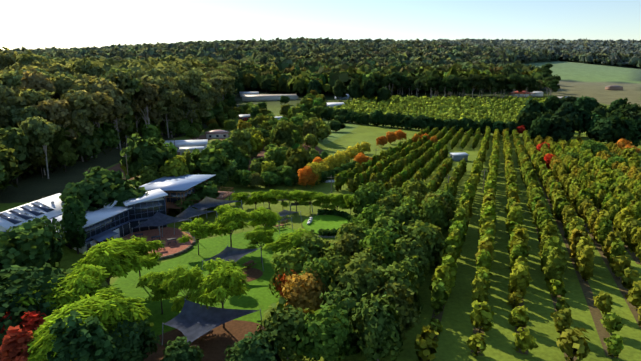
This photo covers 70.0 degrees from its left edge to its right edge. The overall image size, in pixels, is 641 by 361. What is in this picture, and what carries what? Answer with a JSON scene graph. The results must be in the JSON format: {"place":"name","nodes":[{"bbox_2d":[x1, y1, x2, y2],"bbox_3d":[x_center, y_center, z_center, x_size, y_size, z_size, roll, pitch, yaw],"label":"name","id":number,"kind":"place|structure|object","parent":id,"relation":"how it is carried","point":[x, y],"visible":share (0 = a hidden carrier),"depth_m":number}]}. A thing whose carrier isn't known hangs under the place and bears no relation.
{"place":"outdoors","nodes":[
{"label":"outdoors","id":0,"kind":"place"},
{"bbox_2d":[85,227,192,256],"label":"patio paving","id":1,"kind":"structure","parent":0,"point":[174,247],"depth_m":88.37},
{"bbox_2d":[144,267,264,360],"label":"play mulch ground","id":2,"kind":"structure","parent":0,"point":[231,333],"depth_m":56.34},
{"bbox_2d":[134,194,311,341],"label":"shade sails","id":3,"kind":"object","parent":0,"point":[191,321],"visible":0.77,"depth_m":55.87},
{"bbox_2d":[0,59,640,360],"bbox_3d":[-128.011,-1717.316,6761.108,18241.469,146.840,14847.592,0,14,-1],"label":"terrain","id":4,"kind":"structure","parent":0,"point":[579,79],"depth_m":82.25},
{"bbox_2d":[0,118,247,251],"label":"building walls","id":5,"kind":"structure","parent":4,"relation":"on","point":[125,228],"depth_m":88.78},
{"bbox_2d":[0,189,379,360],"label":"tree","id":6,"kind":"object","parent":4,"relation":"on","point":[49,311],"visible":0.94,"depth_m":55.38},
{"bbox_2d":[165,187,233,216],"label":"pavilion deck","id":7,"kind":"structure","parent":4,"relation":"on","point":[223,195],"depth_m":104.49},
{"bbox_2d":[131,200,312,344],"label":"poles","id":8,"kind":"object","parent":4,"relation":"on","point":[227,245],"visible":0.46,"depth_m":89.65},
{"bbox_2d":[158,214,343,259],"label":"retaining walls","id":9,"kind":"structure","parent":4,"relation":"on","point":[188,248],"depth_m":82.62},
{"bbox_2d":[0,87,622,254],"bbox_3d":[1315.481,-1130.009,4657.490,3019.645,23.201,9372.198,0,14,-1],"label":"building walls","id":10,"kind":"structure","parent":4,"relation":"on","point":[93,242],"depth_m":170.48},
{"bbox_2d":[0,85,621,241],"bbox_3d":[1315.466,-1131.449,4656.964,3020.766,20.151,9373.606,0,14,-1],"label":"building","id":11,"kind":"structure","parent":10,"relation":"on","point":[156,188],"depth_m":96.42},
{"bbox_2d":[1,154,450,224],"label":"roof equipment","id":12,"kind":"object","parent":11,"relation":"on","point":[52,202],"visible":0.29,"depth_m":84.37},
{"bbox_2d":[0,46,640,213],"bbox_3d":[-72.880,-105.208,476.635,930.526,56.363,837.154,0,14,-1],"label":"tree","id":13,"kind":"object","parent":4,"relation":"on","point":[54,113],"visible":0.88,"depth_m":195.89},
{"bbox_2d":[2,36,640,122],"bbox_3d":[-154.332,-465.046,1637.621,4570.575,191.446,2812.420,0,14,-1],"label":"forest tree","id":14,"kind":"object","parent":4,"relation":"on","point":[320,59],"visible":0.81,"depth_m":913.58},
{"bbox_2d":[121,137,572,347],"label":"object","id":15,"kind":"object","parent":4,"relation":"on","point":[310,220],"visible":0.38,"depth_m":87.00},
{"bbox_2d":[255,125,640,360],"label":"orchard tree","id":16,"kind":"object","parent":4,"relation":"on","point":[372,266],"visible":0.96,"depth_m":72.71},
{"bbox_2d":[419,141,640,360],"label":"mulch strips","id":17,"kind":"object","parent":4,"relation":"on","point":[595,312],"depth_m":66.31},
{"bbox_2d":[0,0,640,49],"label":"sky","id":18,"kind":"structure","parent":0,"point":[29,24]},
{"bbox_2d":[302,215,349,232],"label":"lawn","id":19,"kind":"structure","parent":0,"point":[329,222],"depth_m":98.17},
{"bbox_2d":[317,209,353,235],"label":"hedge","id":20,"kind":"object","parent":19,"relation":"on","point":[333,231],"visible":0.67,"depth_m":99.65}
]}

